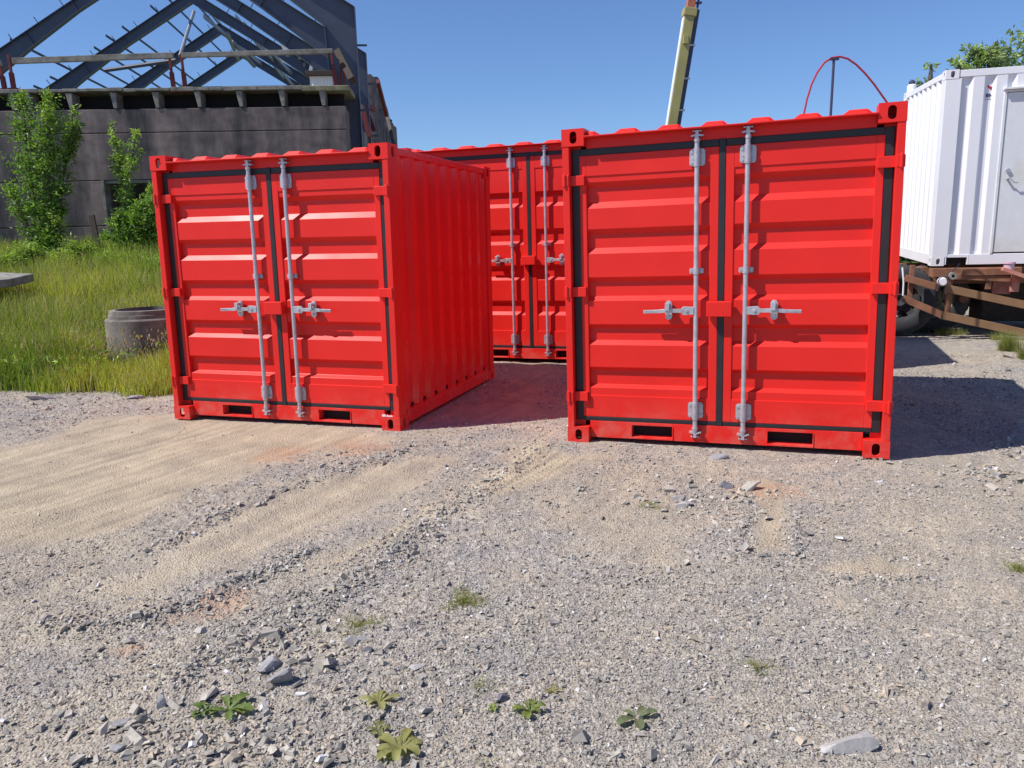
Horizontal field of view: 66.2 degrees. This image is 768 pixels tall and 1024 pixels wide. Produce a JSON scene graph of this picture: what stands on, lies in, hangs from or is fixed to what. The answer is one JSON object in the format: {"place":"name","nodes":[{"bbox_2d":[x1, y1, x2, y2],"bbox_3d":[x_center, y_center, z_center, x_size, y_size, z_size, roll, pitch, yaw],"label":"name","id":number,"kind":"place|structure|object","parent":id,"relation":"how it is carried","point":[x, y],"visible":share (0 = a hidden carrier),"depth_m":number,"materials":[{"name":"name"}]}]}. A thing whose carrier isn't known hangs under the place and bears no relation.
{"place":"outdoors","nodes":[
{"label":"outdoors","id":0,"kind":"place"},
{"bbox_2d":[0,307,1023,767],"bbox_3d":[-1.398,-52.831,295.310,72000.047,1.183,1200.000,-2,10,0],"label":"ground","id":1,"kind":"structure","parent":0,"point":[154,457],"depth_m":3.76,"materials":[{"name":"grey gravel"}]},
{"bbox_2d":[0,272,33,287],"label":"concrete slab","id":2,"kind":"structure","parent":1,"relation":"on","point":[10,279],"depth_m":12.42,"materials":[{"name":"grey concrete"}]},
{"bbox_2d":[24,395,53,399],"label":"rock","id":3,"kind":"object","parent":1,"relation":"on","point":[41,397],"visible":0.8,"depth_m":8.20,"materials":[{"name":"grey stone"}]},
{"bbox_2d":[0,87,86,255],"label":"shrub","id":4,"kind":"object","parent":1,"relation":"on","point":[50,214],"visible":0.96,"depth_m":16.77,"materials":[{"name":"green plant"}]},
{"bbox_2d":[0,233,98,270],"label":"shrub","id":5,"kind":"object","parent":1,"relation":"on","point":[25,250],"visible":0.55,"depth_m":15.96,"materials":[{"name":"green plant"}]},
{"bbox_2d":[3,303,164,385],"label":"meadow herbs","id":6,"kind":"object","parent":1,"relation":"on","point":[47,357],"visible":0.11,"depth_m":8.93,"materials":[{"name":"green plant"}]},
{"bbox_2d":[0,244,168,361],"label":"meadow flowers","id":7,"kind":"object","parent":1,"relation":"on","point":[121,350],"visible":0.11,"depth_m":9.60,"materials":[{"name":"green plant"}]},
{"bbox_2d":[0,231,172,397],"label":"meadow grass","id":8,"kind":"structure","parent":1,"relation":"on","point":[147,378],"depth_m":10.72,"materials":[{"name":"green plant"}]},
{"bbox_2d":[88,214,99,244],"bbox_3d":[-9.497,-3.262,18.132,0.520,1.288,0.315,-2,10,0],"label":"wooden post","id":9,"kind":"object","parent":1,"relation":"on","point":[92,221],"visible":0.27,"depth_m":18.13,"materials":[{"name":"brown wood"}]},
{"bbox_2d":[109,743,126,752],"bbox_3d":[-1.209,1.114,2.412,0.049,0.022,0.050,4,-1,16],"label":"rock","id":10,"kind":"object","parent":1,"relation":"on","point":[115,747],"visible":0.98,"depth_m":2.40,"materials":[{"name":"white stone"}]},
{"bbox_2d":[113,718,128,726],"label":"rock","id":11,"kind":"object","parent":1,"relation":"on","point":[120,722],"visible":0.88,"depth_m":2.52,"materials":[{"name":"white stone"}]},
{"bbox_2d":[88,243,159,272],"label":"grass","id":12,"kind":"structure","parent":1,"relation":"on","point":[155,259],"depth_m":15.31,"materials":[{"name":"green plant"}]},
{"bbox_2d":[106,120,145,233],"bbox_3d":[-8.313,-4.136,17.041,0.915,3.128,0.645,2,11,17],"label":"shrub","id":13,"kind":"object","parent":1,"relation":"on","point":[124,179],"visible":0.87,"depth_m":16.90,"materials":[{"name":"green plant"}]},
{"bbox_2d":[94,182,158,255],"bbox_3d":[-7.917,-3.309,16.583,1.679,1.907,1.059,-4,11,-14],"label":"shrub","id":14,"kind":"object","parent":1,"relation":"on","point":[140,222],"visible":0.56,"depth_m":16.41,"materials":[{"name":"green plant"}]},
{"bbox_2d":[126,395,145,398],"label":"rock","id":15,"kind":"object","parent":1,"relation":"on","point":[136,397],"visible":0.92,"depth_m":8.13,"materials":[{"name":"grey stone"}]},
{"bbox_2d":[104,306,168,361],"bbox_3d":[-4.718,-0.557,10.244,1.000,0.855,1.000,-2,10,0],"label":"concrete ring","id":16,"kind":"object","parent":1,"relation":"on","point":[137,320],"visible":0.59,"depth_m":9.78,"materials":[{"name":"grey concrete"}]},
{"bbox_2d":[156,694,165,709],"bbox_3d":[-1.174,1.069,2.626,0.031,0.066,0.029,-9,12,-34],"label":"rock","id":17,"kind":"object","parent":1,"relation":"on","point":[161,701],"visible":0.88,"depth_m":2.62,"materials":[{"name":"grey stone"}]},
{"bbox_2d":[0,85,372,244],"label":"concrete building","id":18,"kind":"structure","parent":1,"relation":"on","point":[223,121],"depth_m":19.20,"materials":[{"name":"grey concrete"}]},
{"bbox_2d":[0,60,7,88],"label":"guard railing","id":19,"kind":"object","parent":18,"relation":"on","point":[3,81],"visible":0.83,"depth_m":18.70,"materials":[{"name":"metal"}]},
{"bbox_2d":[7,52,178,93],"bbox_3d":[-10.056,-7.426,18.812,3.928,0.908,0.225,-2,10,-4],"label":"guard railing","id":20,"kind":"object","parent":18,"relation":"on","point":[169,56],"visible":0.89,"depth_m":18.68,"materials":[{"name":"wood"}]},
{"bbox_2d":[0,0,385,148],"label":"hall skeleton","id":21,"kind":"object","parent":18,"relation":"on","point":[336,29],"visible":0.52,"depth_m":29.19,"materials":[{"name":"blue metal"}]},
{"bbox_2d":[194,85,309,87],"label":"roof beam","id":22,"kind":"structure","parent":18,"relation":"on","point":[270,85],"depth_m":19.46,"materials":[{"name":"grey metal"}]},
{"bbox_2d":[180,48,337,93],"bbox_3d":[-6.127,-7.591,19.081,3.822,0.970,0.225,-2,10,-4],"label":"guard railing","id":23,"kind":"object","parent":18,"relation":"on","point":[250,53],"visible":0.96,"depth_m":18.93,"materials":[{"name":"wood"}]},
{"bbox_2d":[305,70,333,85],"bbox_3d":[-4.926,-7.821,20.690,0.722,0.542,1.400,-2,10,-4],"label":"roof hut","id":24,"kind":"object","parent":18,"relation":"on","point":[320,77],"visible":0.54,"depth_m":20.09,"materials":[{"name":"white paint"}]},
{"bbox_2d":[191,701,215,717],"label":"weed","id":25,"kind":"object","parent":1,"relation":"on","point":[201,705],"visible":1,"depth_m":2.58,"materials":[{"name":"green plant"}]},
{"bbox_2d":[206,691,253,719],"bbox_3d":[-0.923,1.059,2.589,0.158,0.033,0.145,-2,10,0],"label":"weed","id":26,"kind":"object","parent":1,"relation":"on","point":[243,707],"visible":1,"depth_m":2.59,"materials":[{"name":"green plant"}]},
{"bbox_2d":[256,656,280,671],"bbox_3d":[-0.887,1.019,2.853,0.068,0.043,0.103,4,12,26],"label":"rock","id":27,"kind":"object","parent":1,"relation":"on","point":[268,664],"visible":0.98,"depth_m":2.84,"materials":[{"name":"grey stone"}]},
{"bbox_2d":[266,667,293,683],"bbox_3d":[-0.808,1.027,2.754,0.100,0.094,0.058,7,19,-19],"label":"rock","id":28,"kind":"object","parent":1,"relation":"on","point":[283,675],"visible":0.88,"depth_m":2.73,"materials":[{"name":"grey stone"}]},
{"bbox_2d":[313,655,326,677],"bbox_3d":[-0.689,1.031,2.828,0.050,0.040,0.110,6,24,10],"label":"rock","id":29,"kind":"object","parent":1,"relation":"on","point":[320,665],"visible":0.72,"depth_m":2.83,"materials":[{"name":"beige stone"}]},
{"bbox_2d":[149,142,494,430],"bbox_3d":[-1.623,-0.979,7.624,2.204,2.260,2.454,2,11,17],"label":"shipping container","id":30,"kind":"object","parent":1,"relation":"on","point":[353,286],"visible":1,"depth_m":6.61,"materials":[{"name":"red metal"}]},
{"bbox_2d":[153,160,286,414],"bbox_3d":[-2.481,-0.792,6.688,1.123,2.113,0.120,2,11,17],"label":"door","id":31,"kind":"structure","parent":30,"relation":"in","point":[221,229],"depth_m":6.70,"materials":[{"name":"red paint"}]},
{"bbox_2d":[271,158,400,416],"bbox_3d":[-1.427,-0.752,6.367,1.081,2.113,0.120,2,11,17],"label":"door","id":32,"kind":"structure","parent":30,"relation":"in","point":[329,220],"depth_m":6.39,"materials":[{"name":"red paint"}]},
{"bbox_2d":[342,636,370,641],"bbox_3d":[-0.599,0.986,3.026,0.114,0.028,0.027,-5,19,-2],"label":"rock","id":33,"kind":"object","parent":1,"relation":"on","point":[360,638],"visible":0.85,"depth_m":3.02,"materials":[{"name":"grey stone"}]},
{"bbox_2d":[330,613,391,636],"bbox_3d":[-0.599,0.972,3.137,0.266,0.050,0.284,-4,11,-13],"label":"grass tuft","id":34,"kind":"object","parent":1,"relation":"on","point":[360,625],"visible":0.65,"depth_m":3.16,"materials":[{"name":"green plant"}]},
{"bbox_2d":[334,48,397,147],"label":"collapsed wall","id":35,"kind":"structure","parent":1,"relation":"on","point":[380,121],"depth_m":27.99,"materials":[{"name":"grey concrete"}]},
{"bbox_2d":[362,646,371,652],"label":"rock","id":36,"kind":"object","parent":1,"relation":"on","point":[368,648],"visible":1,"depth_m":2.94,"materials":[{"name":"grey stone"}]},
{"bbox_2d":[366,720,390,735],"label":"weed","id":37,"kind":"object","parent":1,"relation":"on","point":[378,724],"visible":1,"depth_m":2.47,"materials":[{"name":"green plant"}]},
{"bbox_2d":[359,690,399,709],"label":"weed","id":38,"kind":"object","parent":1,"relation":"on","point":[378,696],"visible":1,"depth_m":2.62,"materials":[{"name":"green plant"}]},
{"bbox_2d":[376,727,421,760],"bbox_3d":[-0.344,1.089,2.373,0.146,0.039,0.159,-6,11,-22],"label":"weed","id":39,"kind":"object","parent":1,"relation":"on","point":[395,749],"visible":1,"depth_m":2.38,"materials":[{"name":"green plant"}]},
{"bbox_2d":[409,663,425,670],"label":"rock","id":40,"kind":"object","parent":1,"relation":"on","point":[414,667],"visible":1,"depth_m":2.83,"materials":[{"name":"white stone"}]},
{"bbox_2d":[433,582,493,616],"bbox_3d":[-0.183,0.923,3.351,0.302,0.052,0.346,-2,10,0],"label":"grass tuft","id":41,"kind":"object","parent":1,"relation":"on","point":[465,599],"visible":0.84,"depth_m":3.35,"materials":[{"name":"green plant"}]},
{"bbox_2d":[456,673,499,700],"bbox_3d":[-0.122,1.042,2.704,0.173,0.050,0.185,-9,13,-37],"label":"grass tuft","id":42,"kind":"object","parent":1,"relation":"on","point":[483,685],"visible":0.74,"depth_m":2.70,"materials":[{"name":"green plant"}]},
{"bbox_2d":[19,437,940,703],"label":"gravel windrows","id":43,"kind":"object","parent":1,"relation":"on","point":[329,588],"visible":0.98,"depth_m":3.58,"materials":[{"name":"gravel"}]},
{"bbox_2d":[400,140,566,358],"bbox_3d":[0.585,-1.757,10.401,3.354,2.591,2.454,2,11,19],"label":"shipping container","id":44,"kind":"object","parent":1,"relation":"on","point":[527,251],"visible":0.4,"depth_m":9.35,"materials":[{"name":"red metal"}]},
{"bbox_2d":[442,147,533,354],"bbox_3d":[-0.574,-1.579,9.587,1.698,2.444,0.120,2,11,19],"label":"door","id":45,"kind":"structure","parent":44,"relation":"in","point":[510,195],"depth_m":9.40,"materials":[{"name":"red paint"}]},
{"bbox_2d":[530,145,565,355],"bbox_3d":[1.012,-1.523,9.045,1.656,2.444,0.120,2,11,19],"label":"door","id":46,"kind":"structure","parent":44,"relation":"in","point":[546,169],"depth_m":9.26,"materials":[{"name":"red paint"}]},
{"bbox_2d":[466,749,503,767],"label":"grass tuft","id":47,"kind":"object","parent":1,"relation":"on","point":[481,759],"visible":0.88,"depth_m":2.31,"materials":[{"name":"plant"}]},
{"bbox_2d":[487,702,497,710],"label":"weed","id":48,"kind":"object","parent":1,"relation":"on","point":[492,705],"visible":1,"depth_m":2.55,"materials":[{"name":"green plant"}]},
{"bbox_2d":[495,693,508,702],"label":"rock","id":49,"kind":"object","parent":1,"relation":"on","point":[501,697],"visible":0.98,"depth_m":2.59,"materials":[{"name":"grey stone"}]},
{"bbox_2d":[0,388,1023,767],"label":"slate rubble","id":50,"kind":"object","parent":1,"relation":"on","point":[136,738],"visible":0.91,"depth_m":2.57,"materials":[{"name":"stone"}]},
{"bbox_2d":[135,713,147,723],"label":"rock","id":51,"kind":"object","parent":50,"relation":"on","point":[142,718],"visible":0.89,"depth_m":2.53,"materials":[{"name":"grey stone"}]},
{"bbox_2d":[512,698,545,718],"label":"weed","id":52,"kind":"object","parent":1,"relation":"on","point":[530,707],"visible":1,"depth_m":2.53,"materials":[{"name":"green plant"}]},
{"bbox_2d":[545,684,560,692],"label":"weed","id":53,"kind":"object","parent":1,"relation":"on","point":[554,690],"visible":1,"depth_m":2.66,"materials":[{"name":"green plant"}]},
{"bbox_2d":[616,705,656,729],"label":"weed","id":54,"kind":"object","parent":1,"relation":"on","point":[639,722],"visible":1,"depth_m":2.48,"materials":[{"name":"green plant"}]},
{"bbox_2d":[637,499,666,510],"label":"grass tuft","id":55,"kind":"object","parent":1,"relation":"on","point":[651,504],"visible":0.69,"depth_m":4.48,"materials":[{"name":"green plant"}]},
{"bbox_2d":[672,494,685,500],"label":"rock","id":56,"kind":"object","parent":1,"relation":"on","point":[682,497],"visible":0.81,"depth_m":4.57,"materials":[{"name":"grey stone"}]},
{"bbox_2d":[665,0,701,125],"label":"crane","id":57,"kind":"object","parent":1,"relation":"on","point":[687,35],"visible":0.38,"depth_m":24.50,"materials":[{"name":"yellow paint"}]},
{"bbox_2d":[674,501,695,507],"bbox_3d":[0.994,0.688,4.480,0.132,0.042,0.062,-4,11,-15],"label":"rock","id":58,"kind":"object","parent":1,"relation":"on","point":[684,504],"visible":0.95,"depth_m":4.47,"materials":[{"name":"grey stone"}]},
{"bbox_2d":[709,453,728,459],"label":"rock","id":59,"kind":"object","parent":1,"relation":"on","point":[719,456],"visible":0.98,"depth_m":5.35,"materials":[{"name":"grey stone"}]},
{"bbox_2d":[720,481,733,488],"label":"rock","id":60,"kind":"object","parent":1,"relation":"on","point":[725,485],"visible":0.89,"depth_m":4.76,"materials":[{"name":"grey stone"}]},
{"bbox_2d":[561,101,907,458],"bbox_3d":[1.825,-0.861,6.479,2.204,2.260,2.454,2,11,20],"label":"shipping container","id":61,"kind":"object","parent":1,"relation":"on","point":[735,283],"visible":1,"depth_m":5.38,"materials":[{"name":"red metal"}]},
{"bbox_2d":[562,130,725,437],"bbox_3d":[0.925,-0.671,5.583,1.123,2.113,0.120,2,11,20],"label":"door","id":62,"kind":"structure","parent":61,"relation":"in","point":[649,219],"depth_m":5.59,"materials":[{"name":"red paint"}]},
{"bbox_2d":[722,126,905,439],"bbox_3d":[1.964,-0.641,5.212,1.081,2.113,0.120,2,11,20],"label":"door","id":63,"kind":"structure","parent":61,"relation":"in","point":[808,215],"depth_m":5.23,"materials":[{"name":"red paint"}]},
{"bbox_2d":[733,655,787,678],"bbox_3d":[0.872,0.995,2.785,0.256,0.053,0.178,-6,11,-24],"label":"grass tuft","id":64,"kind":"object","parent":1,"relation":"on","point":[754,665],"visible":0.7,"depth_m":2.77,"materials":[{"name":"green plant"}]},
{"bbox_2d":[803,56,887,115],"bbox_3d":[4.202,-2.283,10.074,1.382,3.646,0.040,-2,10,0],"label":"pipe hoop","id":65,"kind":"object","parent":1,"relation":"on","point":[833,58],"visible":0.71,"depth_m":9.79,"materials":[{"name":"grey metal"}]},
{"bbox_2d":[819,732,878,754],"bbox_3d":[0.987,1.070,2.321,0.178,0.056,0.062,-13,0,-4],"label":"rock","id":66,"kind":"object","parent":1,"relation":"on","point":[864,742],"visible":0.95,"depth_m":2.30,"materials":[{"name":"white stone"}]},
{"bbox_2d":[899,256,965,262],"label":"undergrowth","id":67,"kind":"object","parent":1,"relation":"on","point":[903,260],"depth_m":17.97,"materials":[{"name":"green plant"}]},
{"bbox_2d":[910,61,940,86],"bbox_3d":[10.110,-6.019,19.295,0.895,3.601,0.710,-2,10,0],"label":"tree","id":68,"kind":"object","parent":67,"relation":"on","point":[930,75],"visible":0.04,"depth_m":18.99,"materials":[{"name":"green plant"}]},
{"bbox_2d":[930,325,967,335],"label":"grass tuft","id":69,"kind":"object","parent":1,"relation":"on","point":[945,331],"visible":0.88,"depth_m":11.31,"materials":[{"name":"green plant"}]},
{"bbox_2d":[895,262,1023,336],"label":"flatbed trailer","id":70,"kind":"object","parent":1,"relation":"on","point":[938,297],"visible":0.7,"depth_m":11.13,"materials":[{"name":"brown metal"}]},
{"bbox_2d":[900,66,1023,265],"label":"office container","id":71,"kind":"object","parent":70,"relation":"on","point":[963,192],"visible":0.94,"depth_m":10.73,"materials":[{"name":"white metal"}]},
{"bbox_2d":[907,80,916,91],"bbox_3d":[6.413,-4.777,12.604,0.140,0.190,0.140,-2,10,0],"label":"roof fitting","id":72,"kind":"object","parent":71,"relation":"on","point":[912,85],"visible":0.88,"depth_m":12.56,"materials":[{"name":"white paint"}]},
{"bbox_2d":[989,86,1023,253],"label":"door","id":73,"kind":"structure","parent":71,"relation":"in","point":[1007,232],"depth_m":10.58,"materials":[{"name":"white paint"}]},
{"bbox_2d":[1002,262,1015,269],"bbox_3d":[6.641,-1.571,10.503,0.156,0.120,0.156,-2,10,0],"label":"plastic tub","id":74,"kind":"object","parent":70,"relation":"on","point":[1009,265],"visible":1,"depth_m":10.45,"materials":[{"name":"plastic"}]},
{"bbox_2d":[946,41,1009,69],"bbox_3d":[13.008,-7.150,22.095,1.744,4.845,1.592,7,13,38],"label":"tree","id":75,"kind":"object","parent":1,"relation":"on","point":[979,57],"visible":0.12,"depth_m":21.70,"materials":[{"name":"green plant"}]},
{"bbox_2d":[985,331,1004,339],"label":"grass tuft","id":76,"kind":"object","parent":1,"relation":"on","point":[991,335],"visible":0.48,"depth_m":10.70,"materials":[{"name":"green plant"}]},
{"bbox_2d":[992,472,1006,477],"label":"rock","id":77,"kind":"object","parent":1,"relation":"on","point":[994,474],"visible":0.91,"depth_m":4.81,"materials":[{"name":"grey stone"}]},
{"bbox_2d":[981,21,1023,66],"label":"tree","id":78,"kind":"object","parent":1,"relation":"on","point":[1014,55],"visible":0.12,"depth_m":22.63,"materials":[{"name":"green plant"}]},
{"bbox_2d":[987,556,1023,572],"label":"grass tuft","id":79,"kind":"object","parent":1,"relation":"on","point":[1017,567],"visible":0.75,"depth_m":3.52,"materials":[{"name":"green plant"}]},
{"bbox_2d":[987,327,1023,351],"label":"grass tuft","id":80,"kind":"object","parent":1,"relation":"on","point":[1005,341],"visible":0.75,"depth_m":9.63,"materials":[{"name":"green plant"}]},
{"bbox_2d":[1006,343,1023,359],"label":"grass tuft","id":81,"kind":"object","parent":1,"relation":"on","point":[1021,355],"visible":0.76,"depth_m":9.08,"materials":[{"name":"green plant"}]},
{"bbox_2d":[0,0,1023,150],"label":"sky","id":82,"kind":"structure","parent":0,"point":[452,74],"materials":[{"name":"blue"}]}
]}

